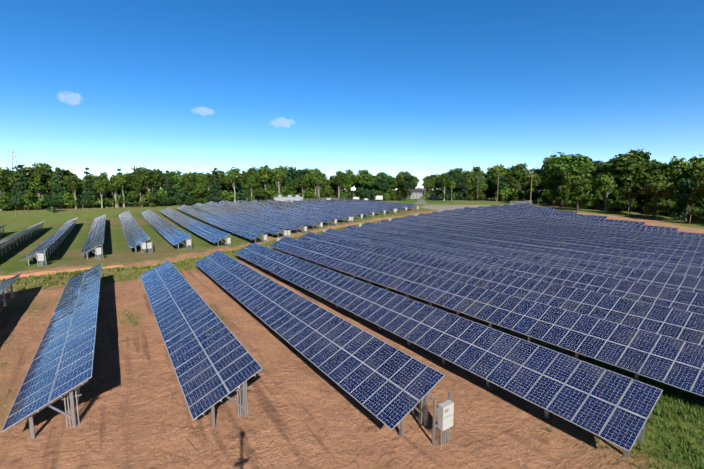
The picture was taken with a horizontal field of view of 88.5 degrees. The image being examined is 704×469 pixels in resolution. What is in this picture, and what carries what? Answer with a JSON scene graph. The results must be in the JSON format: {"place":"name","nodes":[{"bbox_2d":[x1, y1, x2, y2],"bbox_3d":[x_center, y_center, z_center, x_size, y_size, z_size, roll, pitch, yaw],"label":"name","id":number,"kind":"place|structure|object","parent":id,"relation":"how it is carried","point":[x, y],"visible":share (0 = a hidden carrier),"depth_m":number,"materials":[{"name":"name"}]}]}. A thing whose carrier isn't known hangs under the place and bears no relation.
{"place":"outdoors","nodes":[
{"label":"outdoors","id":0,"kind":"place"},
{"bbox_2d":[0,190,703,468],"bbox_3d":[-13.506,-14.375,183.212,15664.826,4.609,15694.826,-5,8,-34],"label":"ground","id":1,"kind":"structure","parent":0,"point":[318,419],"depth_m":17.63,"materials":[{"name":"soil"}]},
{"bbox_2d":[0,175,8,210],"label":"tree","id":2,"kind":"object","parent":1,"relation":"on","point":[2,184],"visible":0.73,"depth_m":146.37,"materials":[{"name":"green plant"}]},
{"bbox_2d":[5,171,21,209],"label":"tree","id":3,"kind":"object","parent":1,"relation":"on","point":[13,178],"visible":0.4,"depth_m":147.69,"materials":[{"name":"green plant"}]},
{"bbox_2d":[10,164,29,209],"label":"tree","id":4,"kind":"object","parent":1,"relation":"on","point":[20,185],"visible":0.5,"depth_m":147.93,"materials":[{"name":"green plant"}]},
{"bbox_2d":[18,189,37,209],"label":"tree","id":5,"kind":"object","parent":1,"relation":"on","point":[28,196],"visible":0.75,"depth_m":147.87,"materials":[{"name":"green plant"}]},
{"bbox_2d":[9,164,52,202],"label":"tree","id":6,"kind":"object","parent":1,"relation":"on","point":[34,172],"visible":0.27,"depth_m":156.25,"materials":[{"name":"green plant"}]},
{"bbox_2d":[24,192,44,207],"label":"bush","id":7,"kind":"object","parent":1,"relation":"on","point":[41,198],"visible":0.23,"depth_m":150.51,"materials":[{"name":"green plant"}]},
{"bbox_2d":[26,177,48,209],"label":"tree","id":8,"kind":"object","parent":1,"relation":"on","point":[37,184],"visible":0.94,"depth_m":150.69,"materials":[{"name":"green plant"}]},
{"bbox_2d":[37,165,52,205],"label":"tree","id":9,"kind":"object","parent":1,"relation":"on","point":[47,169],"visible":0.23,"depth_m":165.58,"materials":[{"name":"green plant"}]},
{"bbox_2d":[42,195,57,211],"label":"tree","id":10,"kind":"object","parent":1,"relation":"on","point":[49,200],"visible":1,"depth_m":139.13,"materials":[{"name":"green plant"}]},
{"bbox_2d":[51,167,69,208],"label":"tree","id":11,"kind":"object","parent":1,"relation":"on","point":[58,188],"visible":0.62,"depth_m":152.63,"materials":[{"name":"green plant"}]},
{"bbox_2d":[0,263,122,279],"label":"dirt path","id":12,"kind":"structure","parent":1,"relation":"on","point":[40,273],"depth_m":42.05,"materials":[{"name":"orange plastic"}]},
{"bbox_2d":[46,174,78,207],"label":"tree","id":13,"kind":"object","parent":1,"relation":"on","point":[51,186],"visible":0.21,"depth_m":154.93,"materials":[{"name":"green plant"}]},
{"bbox_2d":[59,192,79,208],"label":"bush","id":14,"kind":"object","parent":1,"relation":"on","point":[67,195],"visible":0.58,"depth_m":153.73,"materials":[{"name":"green plant"}]},
{"bbox_2d":[66,174,80,208],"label":"tree","id":15,"kind":"object","parent":1,"relation":"on","point":[74,184],"visible":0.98,"depth_m":151.71,"materials":[{"name":"green plant"}]},
{"bbox_2d":[78,167,99,207],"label":"tree","id":16,"kind":"object","parent":1,"relation":"on","point":[88,193],"visible":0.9,"depth_m":155.14,"materials":[{"name":"green plant"}]},
{"bbox_2d":[92,180,107,207],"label":"tree","id":17,"kind":"object","parent":1,"relation":"on","point":[102,187],"visible":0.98,"depth_m":154.94,"materials":[{"name":"green plant"}]},
{"bbox_2d":[98,172,110,205],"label":"tree","id":18,"kind":"object","parent":1,"relation":"on","point":[103,175],"visible":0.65,"depth_m":158.00,"materials":[{"name":"green plant"}]},
{"bbox_2d":[108,177,120,207],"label":"tree","id":19,"kind":"object","parent":1,"relation":"on","point":[111,188],"visible":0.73,"depth_m":155.33,"materials":[{"name":"green plant"}]},
{"bbox_2d":[109,173,122,207],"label":"tree","id":20,"kind":"object","parent":1,"relation":"on","point":[115,177],"visible":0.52,"depth_m":155.78,"materials":[{"name":"green plant"}]},
{"bbox_2d":[114,173,129,207],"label":"tree","id":21,"kind":"object","parent":1,"relation":"on","point":[124,177],"visible":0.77,"depth_m":157.01,"materials":[{"name":"green plant"}]},
{"bbox_2d":[111,168,132,206],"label":"tree","id":22,"kind":"object","parent":1,"relation":"on","point":[119,192],"visible":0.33,"depth_m":159.11,"materials":[{"name":"green plant"}]},
{"bbox_2d":[126,190,141,205],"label":"tree","id":23,"kind":"object","parent":1,"relation":"on","point":[129,196],"visible":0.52,"depth_m":157.48,"materials":[{"name":"green plant"}]},
{"bbox_2d":[129,166,149,197],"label":"tree","id":24,"kind":"object","parent":1,"relation":"on","point":[135,173],"visible":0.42,"depth_m":160.35,"materials":[{"name":"green plant"}]},
{"bbox_2d":[132,178,146,206],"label":"tree","id":25,"kind":"object","parent":1,"relation":"on","point":[137,184],"visible":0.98,"depth_m":157.68,"materials":[{"name":"green plant"}]},
{"bbox_2d":[138,191,152,205],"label":"bush","id":26,"kind":"object","parent":1,"relation":"on","point":[143,199],"visible":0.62,"depth_m":160.15,"materials":[{"name":"green plant"}]},
{"bbox_2d":[139,169,158,203],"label":"tree","id":27,"kind":"object","parent":1,"relation":"on","point":[147,175],"visible":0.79,"depth_m":161.01,"materials":[{"name":"green plant"}]},
{"bbox_2d":[149,169,166,204],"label":"tree","id":28,"kind":"object","parent":1,"relation":"on","point":[158,175],"visible":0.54,"depth_m":167.68,"materials":[{"name":"green plant"}]},
{"bbox_2d":[163,170,177,205],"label":"tree","id":29,"kind":"object","parent":1,"relation":"on","point":[168,187],"visible":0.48,"depth_m":163.82,"materials":[{"name":"green plant"}]},
{"bbox_2d":[163,170,185,203],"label":"tree","id":30,"kind":"object","parent":1,"relation":"on","point":[177,183],"visible":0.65,"depth_m":171.65,"materials":[{"name":"green plant"}]},
{"bbox_2d":[176,187,194,202],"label":"bush","id":31,"kind":"object","parent":1,"relation":"on","point":[182,193],"visible":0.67,"depth_m":164.45,"materials":[{"name":"green plant"}]},
{"bbox_2d":[181,182,198,204],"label":"tree","id":32,"kind":"object","parent":1,"relation":"on","point":[191,185],"visible":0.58,"depth_m":164.80,"materials":[{"name":"green plant"}]},
{"bbox_2d":[183,172,199,185],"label":"tree","id":33,"kind":"object","parent":1,"relation":"on","point":[190,177],"visible":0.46,"depth_m":177.43,"materials":[{"name":"green plant"}]},
{"bbox_2d":[192,184,206,202],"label":"tree","id":34,"kind":"object","parent":1,"relation":"on","point":[199,189],"visible":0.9,"depth_m":165.04,"materials":[{"name":"green plant"}]},
{"bbox_2d":[198,176,214,201],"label":"tree","id":35,"kind":"object","parent":1,"relation":"on","point":[202,181],"visible":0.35,"depth_m":168.28,"materials":[{"name":"green plant"}]},
{"bbox_2d":[0,203,414,265],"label":"solar panel supports","id":36,"kind":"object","parent":1,"relation":"on","point":[35,230],"depth_m":80.42,"materials":[{"name":"metal"}]},
{"bbox_2d":[0,198,415,260],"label":"solar panels","id":37,"kind":"object","parent":36,"relation":"on","point":[320,210],"depth_m":103.09,"materials":[{"name":"glass"}]},
{"bbox_2d":[204,172,213,200],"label":"tree","id":38,"kind":"object","parent":1,"relation":"on","point":[210,182],"visible":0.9,"depth_m":167.57,"materials":[{"name":"green plant"}]},
{"bbox_2d":[208,168,224,201],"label":"tree","id":39,"kind":"object","parent":1,"relation":"on","point":[216,188],"visible":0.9,"depth_m":168.17,"materials":[{"name":"green plant"}]},
{"bbox_2d":[211,169,225,184],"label":"tree","id":40,"kind":"object","parent":1,"relation":"on","point":[219,174],"visible":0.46,"depth_m":170.95,"materials":[{"name":"green plant"}]},
{"bbox_2d":[222,167,240,201],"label":"tree","id":41,"kind":"object","parent":1,"relation":"on","point":[232,177],"visible":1,"depth_m":166.29,"materials":[{"name":"green plant"}]},
{"bbox_2d":[227,174,247,200],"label":"tree","id":42,"kind":"object","parent":1,"relation":"on","point":[239,191],"visible":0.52,"depth_m":171.30,"materials":[{"name":"green plant"}]},
{"bbox_2d":[246,175,255,199],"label":"tree","id":43,"kind":"object","parent":1,"relation":"on","point":[250,180],"visible":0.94,"depth_m":170.63,"materials":[{"name":"green plant"}]},
{"bbox_2d":[243,166,259,182],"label":"tree","id":44,"kind":"object","parent":1,"relation":"on","point":[252,171],"visible":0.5,"depth_m":186.01,"materials":[{"name":"green plant"}]},
{"bbox_2d":[255,187,265,200],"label":"tree","id":45,"kind":"object","parent":1,"relation":"on","point":[259,191],"visible":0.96,"depth_m":167.15,"materials":[{"name":"green plant"}]},
{"bbox_2d":[257,165,274,199],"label":"tree","id":46,"kind":"object","parent":1,"relation":"on","point":[264,174],"visible":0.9,"depth_m":169.43,"materials":[{"name":"green plant"}]},
{"bbox_2d":[30,290,512,467],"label":"sticks","id":47,"kind":"object","parent":1,"relation":"on","point":[187,438],"visible":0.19,"depth_m":15.94,"materials":[{"name":"brown"}]},
{"bbox_2d":[0,204,543,293],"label":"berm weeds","id":48,"kind":"object","parent":1,"relation":"on","point":[117,268],"visible":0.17,"depth_m":43.58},
{"bbox_2d":[269,165,286,196],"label":"tree","id":49,"kind":"object","parent":1,"relation":"on","point":[280,170],"visible":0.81,"depth_m":171.25,"materials":[{"name":"green plant"}]},
{"bbox_2d":[287,181,300,194],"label":"tree","id":50,"kind":"object","parent":1,"relation":"on","point":[294,188],"visible":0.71,"depth_m":179.12,"materials":[{"name":"green plant"}]},
{"bbox_2d":[284,166,304,193],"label":"tree","id":51,"kind":"object","parent":1,"relation":"on","point":[291,172],"visible":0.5,"depth_m":194.22,"materials":[{"name":"green plant"}]},
{"bbox_2d":[297,176,308,198],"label":"tree","id":52,"kind":"object","parent":1,"relation":"on","point":[302,182],"visible":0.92,"depth_m":173.26,"materials":[{"name":"green plant"}]},
{"bbox_2d":[310,172,325,198],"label":"tree","id":53,"kind":"object","parent":1,"relation":"on","point":[315,178],"visible":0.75,"depth_m":177.30,"materials":[{"name":"green plant"}]},
{"bbox_2d":[36,204,636,445],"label":"electrical boxes","id":54,"kind":"object","parent":1,"relation":"on","point":[445,409],"visible":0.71,"depth_m":15.73,"materials":[{"name":"metal"}]},
{"bbox_2d":[332,172,345,198],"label":"tree","id":55,"kind":"object","parent":1,"relation":"on","point":[340,178],"visible":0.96,"depth_m":176.70,"materials":[{"name":"green plant"}]},
{"bbox_2d":[328,176,351,197],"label":"tree","id":56,"kind":"object","parent":1,"relation":"on","point":[342,187],"visible":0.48,"depth_m":183.97,"materials":[{"name":"green plant"}]},
{"bbox_2d":[345,169,356,197],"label":"tree","id":57,"kind":"object","parent":1,"relation":"on","point":[352,178],"visible":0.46,"depth_m":188.41,"materials":[{"name":"green plant"}]},
{"bbox_2d":[0,209,703,457],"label":"panel support posts","id":58,"kind":"object","parent":1,"relation":"on","point":[424,414],"visible":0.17,"depth_m":52.34,"materials":[{"name":"metal"}]},
{"bbox_2d":[0,203,703,451],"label":"solar panels","id":59,"kind":"object","parent":58,"relation":"on","point":[570,309],"visible":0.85,"depth_m":24.99,"materials":[{"name":"glass"}]},
{"bbox_2d":[0,304,703,468],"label":"grass tufts","id":60,"kind":"object","parent":1,"relation":"on","point":[677,419],"visible":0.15,"depth_m":16.02,"materials":[{"name":"plant"}]},
{"bbox_2d":[6,197,703,225],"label":"perimeter fence","id":61,"kind":"object","parent":1,"relation":"on","point":[447,202],"visible":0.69,"depth_m":131.74,"materials":[{"name":"grey metal"}]},
{"bbox_2d":[353,186,371,199],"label":"bush","id":62,"kind":"object","parent":1,"relation":"on","point":[361,192],"visible":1,"depth_m":187.85,"materials":[{"name":"green plant"}]},
{"bbox_2d":[355,169,373,199],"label":"tree","id":63,"kind":"object","parent":1,"relation":"on","point":[363,177],"visible":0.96,"depth_m":194.91,"materials":[{"name":"green plant"}]},
{"bbox_2d":[373,177,386,200],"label":"tree","id":64,"kind":"object","parent":1,"relation":"on","point":[379,185],"visible":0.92,"depth_m":197.20,"materials":[{"name":"green plant"}]},
{"bbox_2d":[382,175,394,200],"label":"tree","id":65,"kind":"object","parent":1,"relation":"on","point":[389,182],"visible":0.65,"depth_m":199.49,"materials":[{"name":"green plant"}]},
{"bbox_2d":[273,195,531,204],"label":"yard equipment","id":66,"kind":"object","parent":1,"relation":"on","point":[288,197],"visible":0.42,"depth_m":169.77,"materials":[{"name":"metal"}]},
{"bbox_2d":[398,176,416,200],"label":"tree","id":67,"kind":"object","parent":1,"relation":"on","point":[406,183],"visible":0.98,"depth_m":192.55,"materials":[{"name":"green plant"}]},
{"bbox_2d":[424,179,434,199],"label":"tree","id":68,"kind":"object","parent":1,"relation":"on","point":[428,184],"visible":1,"depth_m":207.13,"materials":[{"name":"green plant"}]},
{"bbox_2d":[433,175,449,198],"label":"tree","id":69,"kind":"object","parent":1,"relation":"on","point":[436,184],"visible":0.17,"depth_m":221.26,"materials":[{"name":"green plant"}]},
{"bbox_2d":[437,173,451,200],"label":"tree","id":70,"kind":"object","parent":1,"relation":"on","point":[444,179],"visible":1,"depth_m":193.30,"materials":[{"name":"green plant"}]},
{"bbox_2d":[436,187,455,197],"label":"bush","id":71,"kind":"object","parent":1,"relation":"on","point":[441,190],"visible":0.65,"depth_m":203.20,"materials":[{"name":"green plant"}]},
{"bbox_2d":[453,177,467,199],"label":"tree","id":72,"kind":"object","parent":1,"relation":"on","point":[461,184],"visible":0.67,"depth_m":205.25,"materials":[{"name":"green plant"}]},
{"bbox_2d":[461,170,472,199],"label":"tree","id":73,"kind":"object","parent":1,"relation":"on","point":[466,174],"visible":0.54,"depth_m":214.22,"materials":[{"name":"green plant"}]},
{"bbox_2d":[473,180,485,200],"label":"tree","id":74,"kind":"object","parent":1,"relation":"on","point":[480,186],"visible":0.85,"depth_m":195.27,"materials":[{"name":"green plant"}]},
{"bbox_2d":[479,177,492,199],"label":"tree","id":75,"kind":"object","parent":1,"relation":"on","point":[489,184],"visible":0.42,"depth_m":203.50,"materials":[{"name":"green plant"}]},
{"bbox_2d":[487,164,506,193],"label":"tree","id":76,"kind":"object","parent":1,"relation":"on","point":[495,170],"visible":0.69,"depth_m":201.20,"materials":[{"name":"green plant"}]},
{"bbox_2d":[493,176,507,200],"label":"tree","id":77,"kind":"object","parent":1,"relation":"on","point":[500,184],"visible":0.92,"depth_m":190.91,"materials":[{"name":"green plant"}]},
{"bbox_2d":[498,185,515,199],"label":"bush","id":78,"kind":"object","parent":1,"relation":"on","point":[505,192],"visible":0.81,"depth_m":186.82,"materials":[{"name":"green plant"}]},
{"bbox_2d":[504,171,514,200],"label":"tree","id":79,"kind":"object","parent":1,"relation":"on","point":[509,177],"visible":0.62,"depth_m":189.92,"materials":[{"name":"green plant"}]},
{"bbox_2d":[508,179,518,200],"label":"tree","id":80,"kind":"object","parent":1,"relation":"on","point":[514,184],"visible":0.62,"depth_m":187.52,"materials":[{"name":"green plant"}]},
{"bbox_2d":[512,188,522,199],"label":"bush","id":81,"kind":"object","parent":1,"relation":"on","point":[517,195],"visible":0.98,"depth_m":179.53,"materials":[{"name":"green plant"}]},
{"bbox_2d":[511,162,531,192],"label":"tree","id":82,"kind":"object","parent":1,"relation":"on","point":[519,171],"visible":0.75,"depth_m":187.91,"materials":[{"name":"green plant"}]},
{"bbox_2d":[455,169,594,203],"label":"utility poles","id":83,"kind":"object","parent":1,"relation":"on","point":[498,175],"visible":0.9,"depth_m":166.49,"materials":[{"name":"brown wood"}]},
{"bbox_2d":[527,174,542,201],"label":"tree","id":84,"kind":"object","parent":1,"relation":"on","point":[536,182],"visible":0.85,"depth_m":170.78,"materials":[{"name":"green plant"}]},
{"bbox_2d":[526,167,544,200],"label":"tree","id":85,"kind":"object","parent":1,"relation":"on","point":[538,172],"visible":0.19,"depth_m":187.36,"materials":[{"name":"green plant"}]},
{"bbox_2d":[555,184,569,207],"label":"tree","id":86,"kind":"object","parent":1,"relation":"on","point":[565,193],"visible":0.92,"depth_m":137.91,"materials":[{"name":"green plant"}]},
{"bbox_2d":[542,152,591,205],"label":"tree","id":87,"kind":"object","parent":1,"relation":"on","point":[553,166],"visible":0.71,"depth_m":145.18,"materials":[{"name":"green plant"}]},
{"bbox_2d":[560,167,587,206],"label":"tree","id":88,"kind":"object","parent":1,"relation":"on","point":[570,178],"visible":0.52,"depth_m":138.90,"materials":[{"name":"green plant"}]},
{"bbox_2d":[563,179,594,210],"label":"tree","id":89,"kind":"object","parent":1,"relation":"on","point":[581,191],"visible":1,"depth_m":126.16,"materials":[{"name":"green plant"}]},
{"bbox_2d":[563,163,602,202],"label":"tree","id":90,"kind":"object","parent":1,"relation":"on","point":[596,171],"visible":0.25,"depth_m":136.75,"materials":[{"name":"green plant"}]},
{"bbox_2d":[573,165,596,207],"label":"tree","id":91,"kind":"object","parent":1,"relation":"on","point":[588,176],"visible":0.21,"depth_m":135.70,"materials":[{"name":"green plant"}]},
{"bbox_2d":[584,192,606,209],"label":"bush","id":92,"kind":"object","parent":1,"relation":"on","point":[592,200],"visible":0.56,"depth_m":131.02,"materials":[{"name":"green plant"}]},
{"bbox_2d":[592,190,604,209],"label":"tree","id":93,"kind":"object","parent":1,"relation":"on","point":[598,194],"visible":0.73,"depth_m":129.99,"materials":[{"name":"green plant"}]},
{"bbox_2d":[598,175,617,212],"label":"tree","id":94,"kind":"object","parent":1,"relation":"on","point":[607,185],"visible":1,"depth_m":120.27,"materials":[{"name":"green plant"}]},
{"bbox_2d":[594,176,622,209],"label":"tree","id":95,"kind":"object","parent":1,"relation":"on","point":[597,188],"visible":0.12,"depth_m":128.44,"materials":[{"name":"green plant"}]},
{"bbox_2d":[597,166,624,209],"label":"tree","id":96,"kind":"object","parent":1,"relation":"on","point":[605,172],"visible":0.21,"depth_m":129.29,"materials":[{"name":"green plant"}]},
{"bbox_2d":[603,184,623,210],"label":"tree","id":97,"kind":"object","parent":1,"relation":"on","point":[615,193],"visible":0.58,"depth_m":125.05,"materials":[{"name":"green plant"}]},
{"bbox_2d":[590,153,651,209],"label":"tree","id":98,"kind":"object","parent":1,"relation":"on","point":[628,163],"visible":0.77,"depth_m":125.06,"materials":[{"name":"green plant"}]},
{"bbox_2d":[611,199,634,209],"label":"bush","id":99,"kind":"object","parent":1,"relation":"on","point":[619,201],"visible":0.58,"depth_m":121.98,"materials":[{"name":"green plant"}]},
{"bbox_2d":[618,182,641,214],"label":"tree","id":100,"kind":"object","parent":1,"relation":"on","point":[629,192],"visible":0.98,"depth_m":113.65,"materials":[{"name":"green plant"}]},
{"bbox_2d":[630,149,656,166],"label":"tree","id":101,"kind":"object","parent":1,"relation":"on","point":[646,156],"visible":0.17,"depth_m":130.56,"materials":[{"name":"green plant"}]},
{"bbox_2d":[629,161,672,211],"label":"tree","id":102,"kind":"object","parent":1,"relation":"on","point":[652,169],"visible":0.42,"depth_m":118.71,"materials":[{"name":"green plant"}]},
{"bbox_2d":[639,174,676,216],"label":"tree","id":103,"kind":"object","parent":1,"relation":"on","point":[657,185],"visible":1,"depth_m":106.98,"materials":[{"name":"green plant"}]},
{"bbox_2d":[653,200,675,215],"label":"bush","id":104,"kind":"object","parent":1,"relation":"on","point":[670,203],"visible":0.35,"depth_m":111.75,"materials":[{"name":"green plant"}]},
{"bbox_2d":[663,156,688,197],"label":"tree","id":105,"kind":"object","parent":1,"relation":"on","point":[673,168],"visible":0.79,"depth_m":113.25,"materials":[{"name":"green plant"}]},
{"bbox_2d":[667,178,702,220],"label":"tree","id":106,"kind":"object","parent":1,"relation":"on","point":[682,193],"visible":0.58,"depth_m":99.51,"materials":[{"name":"green plant"}]},
{"bbox_2d":[677,154,703,181],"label":"tree","id":107,"kind":"object","parent":1,"relation":"on","point":[692,160],"visible":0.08,"depth_m":112.99,"materials":[{"name":"green plant"}]},
{"bbox_2d":[684,161,703,216],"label":"tree","id":108,"kind":"object","parent":1,"relation":"on","point":[697,168],"visible":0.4,"depth_m":108.26,"materials":[{"name":"green plant"}]},
{"bbox_2d":[687,168,703,217],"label":"tree","id":109,"kind":"object","parent":1,"relation":"on","point":[697,187],"visible":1,"depth_m":92.95,"materials":[{"name":"green plant"}]},
{"bbox_2d":[0,0,703,189],"label":"sky","id":110,"kind":"structure","parent":0,"point":[421,88],"materials":[{"name":"blue"}]},
{"bbox_2d":[409,187,438,198],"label":"house","id":111,"kind":"structure","parent":0,"point":[417,193],"depth_m":242.18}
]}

